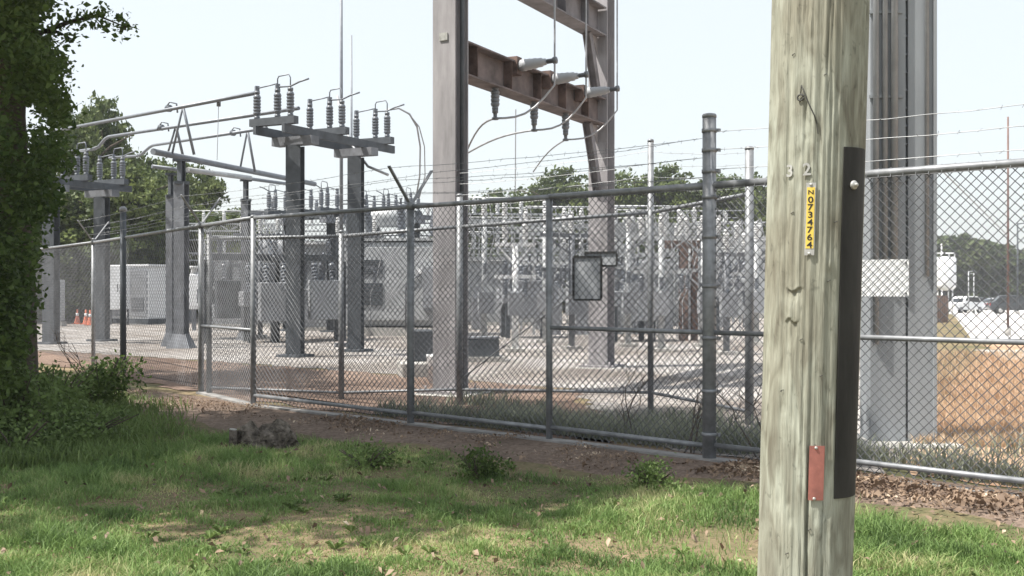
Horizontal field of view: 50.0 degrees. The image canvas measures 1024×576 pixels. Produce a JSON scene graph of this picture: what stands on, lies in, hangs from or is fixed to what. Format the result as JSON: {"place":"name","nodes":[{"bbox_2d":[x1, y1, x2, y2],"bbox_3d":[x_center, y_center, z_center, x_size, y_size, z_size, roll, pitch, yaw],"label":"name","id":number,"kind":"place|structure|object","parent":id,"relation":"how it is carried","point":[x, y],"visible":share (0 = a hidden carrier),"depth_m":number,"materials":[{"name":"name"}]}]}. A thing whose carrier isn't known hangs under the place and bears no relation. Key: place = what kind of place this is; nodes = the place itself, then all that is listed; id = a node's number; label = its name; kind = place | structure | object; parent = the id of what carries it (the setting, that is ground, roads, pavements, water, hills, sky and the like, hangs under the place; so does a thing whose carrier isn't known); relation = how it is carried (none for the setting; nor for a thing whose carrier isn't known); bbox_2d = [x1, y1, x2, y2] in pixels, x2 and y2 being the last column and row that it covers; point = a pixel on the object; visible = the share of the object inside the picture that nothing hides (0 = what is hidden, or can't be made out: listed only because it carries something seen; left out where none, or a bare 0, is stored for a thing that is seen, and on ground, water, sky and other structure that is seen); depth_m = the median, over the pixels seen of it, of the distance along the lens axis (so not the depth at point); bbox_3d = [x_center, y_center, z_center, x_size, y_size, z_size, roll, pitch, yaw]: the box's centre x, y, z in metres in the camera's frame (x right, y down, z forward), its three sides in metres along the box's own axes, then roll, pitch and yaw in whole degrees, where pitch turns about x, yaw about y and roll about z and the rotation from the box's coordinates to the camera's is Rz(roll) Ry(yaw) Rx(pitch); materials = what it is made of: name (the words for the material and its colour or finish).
{"place":"outdoors","nodes":[
{"label":"outdoors","id":0,"kind":"place"},
{"bbox_2d":[38,350,612,442],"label":"clay soil","id":1,"kind":"structure","parent":0,"point":[46,358],"depth_m":15.82,"materials":[{"name":"brown soil"}]},
{"bbox_2d":[468,259,540,324],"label":"steel support structure","id":2,"kind":"object","parent":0,"point":[494,299],"visible":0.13,"depth_m":41.21,"materials":[{"name":"metal"}]},
{"bbox_2d":[0,312,1023,575],"bbox_3d":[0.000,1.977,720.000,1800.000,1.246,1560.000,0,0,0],"label":"ground","id":3,"kind":"structure","parent":0,"point":[948,516],"depth_m":6.73,"materials":[{"name":"green plant"}]},
{"bbox_2d":[0,358,87,434],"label":"shrub","id":4,"kind":"object","parent":3,"relation":"on","point":[20,405],"visible":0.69,"depth_m":9.61,"materials":[{"name":"green plant"}]},
{"bbox_2d":[0,400,119,453],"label":"shrub","id":5,"kind":"object","parent":3,"relation":"on","point":[32,434],"visible":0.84,"depth_m":9.29,"materials":[{"name":"green plant"}]},
{"bbox_2d":[38,355,96,417],"bbox_3d":[-4.894,1.059,11.652,1.594,0.756,1.029,0,0,34],"label":"shrub","id":6,"kind":"object","parent":3,"relation":"on","point":[71,394],"visible":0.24,"depth_m":11.51,"materials":[{"name":"green plant"}]},
{"bbox_2d":[0,0,139,423],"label":"shade tree","id":7,"kind":"object","parent":3,"relation":"on","point":[33,67],"visible":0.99,"depth_m":9.29,"materials":[{"name":"green plant"}]},
{"bbox_2d":[19,399,139,442],"bbox_3d":[-3.999,1.212,9.909,1.318,0.456,1.006,0,0,0],"label":"shrub","id":8,"kind":"object","parent":3,"relation":"on","point":[96,412],"visible":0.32,"depth_m":9.90,"materials":[{"name":"green plant"}]},
{"bbox_2d":[0,390,198,469],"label":"undergrowth","id":9,"kind":"object","parent":3,"relation":"on","point":[16,455],"visible":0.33,"depth_m":9.33,"materials":[{"name":"green plant"}]},
{"bbox_2d":[63,349,152,408],"bbox_3d":[-4.826,1.067,12.841,1.287,0.737,0.875,0,0,43],"label":"shrub","id":10,"kind":"object","parent":3,"relation":"on","point":[105,384],"visible":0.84,"depth_m":12.68,"materials":[{"name":"green plant"}]},
{"bbox_2d":[119,206,126,372],"bbox_3d":[-6.373,0.082,18.000,0.124,2.836,0.124,0,0,0],"label":"steel post","id":11,"kind":"object","parent":3,"relation":"on","point":[122,209],"visible":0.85,"depth_m":17.96,"materials":[{"name":"metal"}]},
{"bbox_2d":[237,419,301,448],"bbox_3d":[-2.187,1.290,9.750,0.631,0.260,0.439,0,0,0],"label":"rock","id":12,"kind":"object","parent":3,"relation":"on","point":[278,433],"visible":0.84,"depth_m":9.64,"materials":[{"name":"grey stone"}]},
{"bbox_2d":[337,434,417,474],"bbox_3d":[-1.095,1.279,8.475,0.580,0.318,0.575,0,0,25],"label":"shrub","id":13,"kind":"object","parent":3,"relation":"on","point":[373,459],"visible":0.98,"depth_m":8.48,"materials":[{"name":"green plant"}]},
{"bbox_2d":[37,313,914,472],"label":"gravel yard","id":14,"kind":"structure","parent":3,"relation":"on","point":[759,362],"depth_m":21.08,"materials":[{"name":"grey gravel"}]},
{"bbox_2d":[32,189,92,322],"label":"broadleaf tree","id":15,"kind":"object","parent":14,"relation":"on","point":[67,226],"visible":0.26,"depth_m":43.51,"materials":[{"name":"green plant"}]},
{"bbox_2d":[38,142,134,344],"bbox_3d":[-11.028,-1.161,28.152,1.433,5.122,2.900,0,0,27],"label":"switch stand","id":16,"kind":"object","parent":14,"relation":"on","point":[98,190],"visible":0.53,"depth_m":28.63,"materials":[{"name":"grey metal"}]},
{"bbox_2d":[55,106,132,273],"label":"broadleaf tree","id":17,"kind":"object","parent":14,"relation":"on","point":[92,141],"visible":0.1,"depth_m":46.23,"materials":[{"name":"green plant"}]},
{"bbox_2d":[72,90,152,169],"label":"broadleaf tree","id":18,"kind":"object","parent":14,"relation":"on","point":[99,109],"visible":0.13,"depth_m":51.46,"materials":[{"name":"green plant"}]},
{"bbox_2d":[65,154,167,318],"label":"broadleaf tree","id":19,"kind":"object","parent":14,"relation":"on","point":[138,180],"visible":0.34,"depth_m":44.30,"materials":[{"name":"green plant"}]},
{"bbox_2d":[110,265,129,324],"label":"white cabinet","id":20,"kind":"object","parent":14,"relation":"on","point":[114,280],"visible":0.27,"depth_m":41.16,"materials":[{"name":"metal"}]},
{"bbox_2d":[112,264,165,323],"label":"switchgear cabinet","id":21,"kind":"object","parent":14,"relation":"on","point":[154,292],"visible":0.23,"depth_m":42.52,"materials":[{"name":"grey metal"}]},
{"bbox_2d":[132,162,173,209],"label":"broadleaf tree","id":22,"kind":"object","parent":14,"relation":"on","point":[160,176],"visible":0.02,"depth_m":49.40,"materials":[{"name":"green plant"}]},
{"bbox_2d":[113,194,194,271],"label":"broadleaf tree","id":23,"kind":"object","parent":14,"relation":"on","point":[159,216],"visible":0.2,"depth_m":45.03,"materials":[{"name":"green plant"}]},
{"bbox_2d":[152,156,202,209],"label":"broadleaf tree","id":24,"kind":"object","parent":14,"relation":"on","point":[194,197],"visible":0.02,"depth_m":55.08,"materials":[{"name":"green plant"}]},
{"bbox_2d":[189,266,197,330],"bbox_3d":[-10.421,0.340,36.000,0.520,2.120,0.398,0,0,-6],"label":"control box","id":25,"kind":"object","parent":14,"relation":"on","point":[191,291],"visible":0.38,"depth_m":35.81,"materials":[{"name":"white paint"}]},
{"bbox_2d":[188,163,229,232],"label":"broadleaf tree","id":26,"kind":"object","parent":14,"relation":"on","point":[208,184],"visible":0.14,"depth_m":57.27,"materials":[{"name":"green plant"}]},
{"bbox_2d":[189,211,240,316],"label":"broadleaf tree","id":27,"kind":"object","parent":14,"relation":"on","point":[214,218],"visible":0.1,"depth_m":51.16,"materials":[{"name":"green plant"}]},
{"bbox_2d":[164,210,283,320],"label":"lattice rack","id":28,"kind":"object","parent":14,"relation":"on","point":[223,218],"visible":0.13,"depth_m":45.94,"materials":[{"name":"metal"}]},
{"bbox_2d":[197,260,256,318],"bbox_3d":[-7.877,0.232,30.386,1.495,2.335,1.569,0,0,-23],"label":"circuit breaker","id":29,"kind":"object","parent":14,"relation":"on","point":[226,292],"visible":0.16,"depth_m":29.68,"materials":[{"name":"grey metal"}]},
{"bbox_2d":[150,108,316,348],"bbox_3d":[-7.762,-1.409,29.471,2.319,5.619,8.579,0,0,11],"label":"bus support","id":30,"kind":"object","parent":14,"relation":"on","point":[178,187],"visible":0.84,"depth_m":26.19,"materials":[{"name":"metal"}]},
{"bbox_2d":[55,91,254,130],"bbox_3d":[-8.309,-3.993,24.969,8.228,0.311,0.263,0,0,39],"label":"bus tube","id":31,"kind":"object","parent":30,"relation":"attached to","point":[169,108],"visible":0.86,"depth_m":24.35,"materials":[{"name":"metal"}]},
{"bbox_2d":[108,127,267,158],"bbox_3d":[-9.206,-4.104,30.874,0.450,0.424,10.015,0,0,-41],"label":"bus tube","id":32,"kind":"object","parent":30,"relation":"attached to","point":[232,132],"visible":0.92,"depth_m":30.24,"materials":[{"name":"metal"}]},
{"bbox_2d":[79,106,299,150],"bbox_3d":[-8.357,-4.020,27.337,10.621,0.398,0.244,0,0,44],"label":"bus tube","id":33,"kind":"object","parent":30,"relation":"attached to","point":[160,127],"visible":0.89,"depth_m":27.10,"materials":[{"name":"metal"}]},
{"bbox_2d":[204,258,282,326],"bbox_3d":[-9.518,0.094,39.975,3.000,2.611,1.750,0,0,-3],"label":"metal enclosure","id":34,"kind":"object","parent":14,"relation":"on","point":[267,323],"visible":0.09,"depth_m":39.20,"materials":[{"name":"grey paint"}]},
{"bbox_2d":[233,213,285,337],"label":"insulator stand","id":35,"kind":"object","parent":14,"relation":"on","point":[266,234],"visible":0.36,"depth_m":30.96,"materials":[{"name":"metal"}]},
{"bbox_2d":[239,255,285,341],"bbox_3d":[-6.252,0.283,28.391,1.430,2.234,1.501,0,0,-23],"label":"circuit breaker","id":36,"kind":"object","parent":14,"relation":"on","point":[269,289],"visible":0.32,"depth_m":27.78,"materials":[{"name":"grey metal"}]},
{"bbox_2d":[204,236,345,343],"bbox_3d":[-6.093,0.041,28.250,3.709,2.717,0.200,0,0,-25],"label":"portal frame","id":37,"kind":"object","parent":14,"relation":"on","point":[278,273],"visible":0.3,"depth_m":28.22,"materials":[{"name":"grey metal"}]},
{"bbox_2d":[259,181,345,331],"bbox_3d":[-6.688,-0.997,35.304,2.725,4.794,1.433,0,0,27],"label":"switch stand","id":38,"kind":"object","parent":14,"relation":"on","point":[268,211],"visible":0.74,"depth_m":35.11,"materials":[{"name":"grey metal"}]},
{"bbox_2d":[305,242,325,330],"bbox_3d":[-6.168,-0.105,36.475,2.400,3.010,1.750,0,0,-3],"label":"metal enclosure","id":39,"kind":"object","parent":14,"relation":"on","point":[315,321],"visible":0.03,"depth_m":35.71,"materials":[{"name":"grey paint"}]},
{"bbox_2d":[305,252,346,338],"bbox_3d":[-5.152,0.232,29.386,1.495,2.335,1.569,0,0,-23],"label":"circuit breaker","id":40,"kind":"object","parent":14,"relation":"on","point":[324,295],"visible":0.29,"depth_m":28.71,"materials":[{"name":"grey metal"}]},
{"bbox_2d":[249,74,404,357],"bbox_3d":[-3.767,-1.411,23.327,1.433,5.622,3.900,0,0,27],"label":"switch stand","id":41,"kind":"object","parent":14,"relation":"on","point":[292,139],"visible":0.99,"depth_m":22.62,"materials":[{"name":"grey metal"}]},
{"bbox_2d":[334,0,346,346],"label":"lightning mast","id":42,"kind":"object","parent":14,"relation":"on","point":[341,87],"visible":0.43,"depth_m":25.97,"materials":[{"name":"metal"}]},
{"bbox_2d":[328,214,383,321],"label":"insulator stand","id":43,"kind":"object","parent":14,"relation":"on","point":[374,230],"visible":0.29,"depth_m":30.00,"materials":[{"name":"metal"}]},
{"bbox_2d":[344,198,432,335],"bbox_3d":[-3.344,-0.636,32.918,3.410,4.073,2.265,0,0,7],"label":"power transformer","id":44,"kind":"object","parent":14,"relation":"on","point":[395,268],"visible":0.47,"depth_m":32.03,"materials":[{"name":"metal"}]},
{"bbox_2d":[364,187,424,237],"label":"switch stand","id":45,"kind":"object","parent":14,"relation":"on","point":[396,200],"visible":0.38,"depth_m":41.33,"materials":[{"name":"grey metal"}]},
{"bbox_2d":[397,329,432,377],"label":"equipment box","id":46,"kind":"structure","parent":14,"relation":"on","point":[417,354],"depth_m":17.44,"materials":[{"name":"grey metal"}]},
{"bbox_2d":[468,336,504,361],"bbox_3d":[-0.612,1.165,21.000,0.900,0.470,0.700,0,0,-6],"label":"equipment box","id":47,"kind":"object","parent":14,"relation":"on","point":[494,338],"visible":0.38,"depth_m":20.75,"materials":[{"name":"grey metal"}]},
{"bbox_2d":[468,194,515,335],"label":"insulator stand","id":48,"kind":"object","parent":14,"relation":"on","point":[483,210],"visible":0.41,"depth_m":25.95,"materials":[{"name":"metal"}]},
{"bbox_2d":[495,216,536,351],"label":"insulator stand","id":49,"kind":"object","parent":14,"relation":"on","point":[514,319],"visible":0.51,"depth_m":23.94,"materials":[{"name":"white paint"}]},
{"bbox_2d":[468,197,568,329],"bbox_3d":[-0.082,-0.826,36.934,4.200,4.461,0.468,0,0,-7],"label":"lattice rack","id":50,"kind":"object","parent":14,"relation":"on","point":[497,205],"visible":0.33,"depth_m":36.88,"materials":[{"name":"metal"}]},
{"bbox_2d":[415,0,630,396],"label":"steel gantry","id":51,"kind":"object","parent":14,"relation":"on","point":[461,62],"visible":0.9,"depth_m":15.82,"materials":[{"name":"metal"}]},
{"bbox_2d":[468,0,555,148],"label":"conductor cable","id":52,"kind":"object","parent":51,"relation":"hanging from","point":[522,114],"visible":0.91,"depth_m":15.66,"materials":[{"name":"metal"}]},
{"bbox_2d":[468,0,586,153],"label":"conductor cable","id":53,"kind":"object","parent":51,"relation":"hanging from","point":[563,122],"visible":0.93,"depth_m":16.71,"materials":[{"name":"metal"}]},
{"bbox_2d":[533,0,617,171],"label":"conductor cable","id":54,"kind":"object","parent":51,"relation":"hanging from","point":[553,147],"visible":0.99,"depth_m":17.89,"materials":[{"name":"metal"}]},
{"bbox_2d":[496,254,554,337],"bbox_3d":[0.401,0.232,30.879,1.495,2.336,1.571,0,0,-11],"label":"circuit breaker","id":55,"kind":"object","parent":14,"relation":"on","point":[532,296],"visible":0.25,"depth_m":30.41,"materials":[{"name":"grey metal"}]},
{"bbox_2d":[516,204,569,342],"bbox_3d":[0.847,-0.362,27.969,1.519,3.524,0.460,0,0,11],"label":"insulator stand","id":56,"kind":"object","parent":14,"relation":"on","point":[544,264],"visible":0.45,"depth_m":27.94,"materials":[{"name":"metal"}]},
{"bbox_2d":[540,207,587,349],"bbox_3d":[1.369,-0.212,24.971,1.500,3.224,0.460,0,0,-17],"label":"insulator stand","id":57,"kind":"object","parent":14,"relation":"on","point":[570,224],"visible":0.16,"depth_m":24.93,"materials":[{"name":"metal"}]},
{"bbox_2d":[521,206,640,334],"bbox_3d":[2.090,-0.525,32.934,3.600,3.861,0.467,0,0,-6],"label":"lattice rack","id":58,"kind":"object","parent":14,"relation":"on","point":[556,288],"visible":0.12,"depth_m":32.83,"materials":[{"name":"metal"}]},
{"bbox_2d":[615,256,656,341],"bbox_3d":[3.111,0.283,28.889,1.430,2.234,1.501,0,0,-20],"label":"circuit breaker","id":59,"kind":"object","parent":14,"relation":"on","point":[637,289],"visible":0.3,"depth_m":28.38,"materials":[{"name":"grey metal"}]},
{"bbox_2d":[583,209,689,325],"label":"lattice rack","id":60,"kind":"object","parent":14,"relation":"on","point":[674,285],"visible":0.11,"depth_m":40.11,"materials":[{"name":"metal"}]},
{"bbox_2d":[615,207,658,346],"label":"insulator stand","id":61,"kind":"object","parent":14,"relation":"on","point":[625,301],"visible":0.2,"depth_m":25.95,"materials":[{"name":"metal"}]},
{"bbox_2d":[631,209,693,351],"bbox_3d":[3.281,-0.162,23.972,1.336,3.124,0.495,0,0,0],"label":"insulator stand","id":62,"kind":"object","parent":14,"relation":"on","point":[643,280],"visible":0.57,"depth_m":23.94,"materials":[{"name":"metal"}]},
{"bbox_2d":[615,205,717,332],"bbox_3d":[4.713,-0.576,33.934,3.400,3.961,0.467,0,0,-6],"label":"lattice rack","id":63,"kind":"object","parent":14,"relation":"on","point":[689,292],"visible":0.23,"depth_m":33.87,"materials":[{"name":"metal"}]},
{"bbox_2d":[663,224,699,340],"bbox_3d":[4.602,-0.150,29.041,1.309,3.100,0.288,0,0,-7],"label":"circuit breaker","id":64,"kind":"object","parent":14,"relation":"on","point":[692,288],"visible":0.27,"depth_m":29.00,"materials":[{"name":"metal"}]},
{"bbox_2d":[678,211,729,346],"bbox_3d":[4.540,-0.212,25.973,1.228,3.224,0.460,0,0,-11],"label":"insulator stand","id":65,"kind":"object","parent":14,"relation":"on","point":[719,279],"visible":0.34,"depth_m":25.93,"materials":[{"name":"metal"}]},
{"bbox_2d":[698,225,757,354],"bbox_3d":[4.515,0.038,22.972,1.242,2.724,0.460,0,0,-6],"label":"insulator stand","id":66,"kind":"object","parent":14,"relation":"on","point":[731,301],"visible":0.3,"depth_m":22.94,"materials":[{"name":"metal"}]},
{"bbox_2d":[697,221,765,327],"bbox_3d":[8.435,-0.475,38.934,4.000,3.761,0.467,0,0,-6],"label":"lattice rack","id":67,"kind":"object","parent":14,"relation":"on","point":[761,238],"visible":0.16,"depth_m":38.90,"materials":[{"name":"metal"}]},
{"bbox_2d":[716,257,763,329],"bbox_3d":[6.664,0.181,32.872,1.560,2.438,1.639,0,0,-6],"label":"circuit breaker","id":68,"kind":"object","parent":14,"relation":"on","point":[741,289],"visible":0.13,"depth_m":32.43,"materials":[{"name":"grey metal"}]},
{"bbox_2d":[729,218,765,344],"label":"insulator stand","id":69,"kind":"object","parent":14,"relation":"on","point":[759,298],"visible":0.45,"depth_m":26.94,"materials":[{"name":"metal"}]},
{"bbox_2d":[857,0,962,448],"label":"steel column","id":70,"kind":"structure","parent":14,"relation":"on","point":[902,67],"depth_m":9.73,"materials":[{"name":"metal"}]},
{"bbox_2d":[441,441,514,480],"bbox_3d":[-0.227,1.286,8.158,0.561,0.299,0.440,0,0,-18],"label":"shrub","id":71,"kind":"object","parent":3,"relation":"on","point":[475,468],"visible":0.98,"depth_m":8.11,"materials":[{"name":"green plant"}]},
{"bbox_2d":[206,139,753,424],"bbox_3d":[-0.667,-0.053,13.041,7.270,3.206,0.576,0,0,27],"label":"chain link fence","id":72,"kind":"object","parent":3,"relation":"on","point":[749,160],"visible":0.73,"depth_m":12.86,"materials":[{"name":"metal"}]},
{"bbox_2d":[572,256,601,300],"bbox_3d":[0.852,-0.109,12.413,0.352,0.508,0.022,0,0,23],"label":"framed sign","id":73,"kind":"object","parent":72,"relation":"attached to","point":[589,280],"visible":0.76,"depth_m":12.42,"materials":[{"name":"black metal"}]},
{"bbox_2d":[584,251,617,266],"bbox_3d":[1.004,-0.325,12.393,0.393,0.174,0.022,0,0,23],"label":"framed sign","id":74,"kind":"object","parent":72,"relation":"attached to","point":[611,260],"visible":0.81,"depth_m":12.37,"materials":[{"name":"black"}]},
{"bbox_2d":[0,442,986,575],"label":"broadleaf weeds","id":75,"kind":"object","parent":3,"relation":"on","point":[210,533],"visible":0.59,"depth_m":6.03,"materials":[{"name":"green plant"}]},
{"bbox_2d":[468,192,520,256],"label":"broadleaf tree","id":76,"kind":"object","parent":3,"relation":"on","point":[488,211],"visible":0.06,"depth_m":93.39,"materials":[{"name":"green plant"}]},
{"bbox_2d":[0,388,1023,575],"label":"leaf litter","id":77,"kind":"object","parent":3,"relation":"on","point":[998,498],"visible":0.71,"depth_m":7.42,"materials":[{"name":"brown plant"}]},
{"bbox_2d":[486,186,541,256],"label":"broadleaf tree","id":78,"kind":"object","parent":3,"relation":"on","point":[514,193],"depth_m":96.99,"materials":[{"name":"green plant"}]},
{"bbox_2d":[70,382,1023,527],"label":"dirt strip","id":79,"kind":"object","parent":3,"relation":"on","point":[512,447],"visible":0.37,"depth_m":9.76,"materials":[{"name":"brown soil"}]},
{"bbox_2d":[196,391,1022,497],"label":"concrete kerb","id":80,"kind":"structure","parent":79,"relation":"on","point":[556,440],"depth_m":10.31,"materials":[{"name":"grey concrete"}]},
{"bbox_2d":[35,104,1023,491],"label":"chain link fence","id":81,"kind":"object","parent":80,"relation":"on","point":[709,332],"visible":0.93,"depth_m":9.97,"materials":[{"name":"metal"}]},
{"bbox_2d":[861,259,908,296],"bbox_3d":[2.657,-0.072,7.956,0.440,0.267,0.014,0,0,42],"label":"blank sign","id":82,"kind":"object","parent":81,"relation":"attached to","point":[879,274],"visible":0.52,"depth_m":7.92,"materials":[{"name":"metal"}]},
{"bbox_2d":[509,165,587,311],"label":"broadleaf tree","id":83,"kind":"object","parent":3,"relation":"on","point":[558,183],"visible":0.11,"depth_m":91.03,"materials":[{"name":"green plant"}]},
{"bbox_2d":[602,344,654,431],"bbox_3d":[1.088,0.965,10.157,0.512,0.935,0.231,0,0,0],"label":"bare sapling","id":84,"kind":"object","parent":3,"relation":"on","point":[628,416],"visible":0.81,"depth_m":10.16,"materials":[{"name":"plant"}]},
{"bbox_2d":[615,167,676,258],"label":"broadleaf tree","id":85,"kind":"object","parent":3,"relation":"on","point":[621,176],"visible":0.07,"depth_m":89.86,"materials":[{"name":"green plant"}]},
{"bbox_2d":[621,452,687,493],"bbox_3d":[1.023,1.295,7.684,0.518,0.285,0.532,0,0,-41],"label":"shrub","id":86,"kind":"object","parent":3,"relation":"on","point":[648,475],"visible":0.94,"depth_m":7.64,"materials":[{"name":"green plant"}]},
{"bbox_2d":[618,161,701,262],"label":"broadleaf tree","id":87,"kind":"object","parent":3,"relation":"on","point":[669,172],"visible":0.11,"depth_m":87.22,"materials":[{"name":"green plant"}]},
{"bbox_2d":[375,386,1023,487],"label":"weeds","id":88,"kind":"object","parent":3,"relation":"on","point":[959,462],"visible":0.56,"depth_m":10.05,"materials":[{"name":"plant"}]},
{"bbox_2d":[691,173,765,236],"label":"broadleaf tree","id":89,"kind":"object","parent":3,"relation":"on","point":[718,178],"visible":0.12,"depth_m":88.06,"materials":[{"name":"green plant"}]},
{"bbox_2d":[722,171,766,236],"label":"broadleaf tree","id":90,"kind":"object","parent":3,"relation":"on","point":[759,197],"visible":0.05,"depth_m":91.63,"materials":[{"name":"green plant"}]},
{"bbox_2d":[757,0,869,575],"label":"utility pole","id":91,"kind":"object","parent":3,"relation":"on","point":[815,207],"visible":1,"depth_m":3.37,"materials":[{"name":"brown wood"}]},
{"bbox_2d":[937,244,955,314],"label":"sign","id":92,"kind":"object","parent":3,"relation":"on","point":[944,268],"visible":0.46,"depth_m":61.51,"materials":[{"name":"metal"}]},
{"bbox_2d":[906,344,1023,487],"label":"dry verge","id":93,"kind":"structure","parent":3,"relation":"on","point":[1004,347],"depth_m":9.59,"materials":[{"name":"plant"}]},
{"bbox_2d":[907,346,1023,446],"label":"dry grass","id":94,"kind":"structure","parent":93,"relation":"on","point":[965,415],"depth_m":13.25,"materials":[{"name":"brown plant"}]},
{"bbox_2d":[945,233,998,299],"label":"hillside tree","id":95,"kind":"object","parent":3,"relation":"on","point":[970,252],"visible":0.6,"depth_m":185.18,"materials":[{"name":"green plant"}]},
{"bbox_2d":[944,239,1005,296],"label":"hillside tree","id":96,"kind":"object","parent":3,"relation":"on","point":[988,277],"visible":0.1,"depth_m":187.55,"materials":[{"name":"green plant"}]},
{"bbox_2d":[949,310,1023,338],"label":"parking lot","id":97,"kind":"structure","parent":3,"relation":"on","point":[992,326],"depth_m":42.94,"materials":[{"name":"concrete"}]},
{"bbox_2d":[949,296,985,312],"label":"parked car","id":98,"kind":"object","parent":97,"relation":"on","point":[975,300],"visible":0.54,"depth_m":111.43,"materials":[{"name":"white metal"}]},
{"bbox_2d":[987,295,1023,313],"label":"parked car","id":99,"kind":"object","parent":97,"relation":"on","point":[998,300],"visible":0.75,"depth_m":99.44,"materials":[{"name":"grey metal"}]},
{"bbox_2d":[1005,117,1010,335],"bbox_3d":[14.454,-1.794,32.000,0.152,6.389,0.160,0,0,0],"label":"light pole","id":100,"kind":"object","parent":97,"relation":"on","point":[1008,332],"visible":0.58,"depth_m":31.97,"materials":[{"name":"metal"}]},
{"bbox_2d":[986,244,1023,297],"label":"hillside tree","id":101,"kind":"object","parent":3,"relation":"on","point":[1013,251],"visible":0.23,"depth_m":187.99,"materials":[{"name":"green plant"}]},
{"bbox_2d":[988,256,1023,296],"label":"hillside tree","id":102,"kind":"object","parent":3,"relation":"on","point":[1014,274],"visible":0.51,"depth_m":186.29,"materials":[{"name":"green plant"}]},
{"bbox_2d":[26,0,1023,249],"label":"sky","id":103,"kind":"structure","parent":0,"point":[680,61],"materials":[{"name":"white"}]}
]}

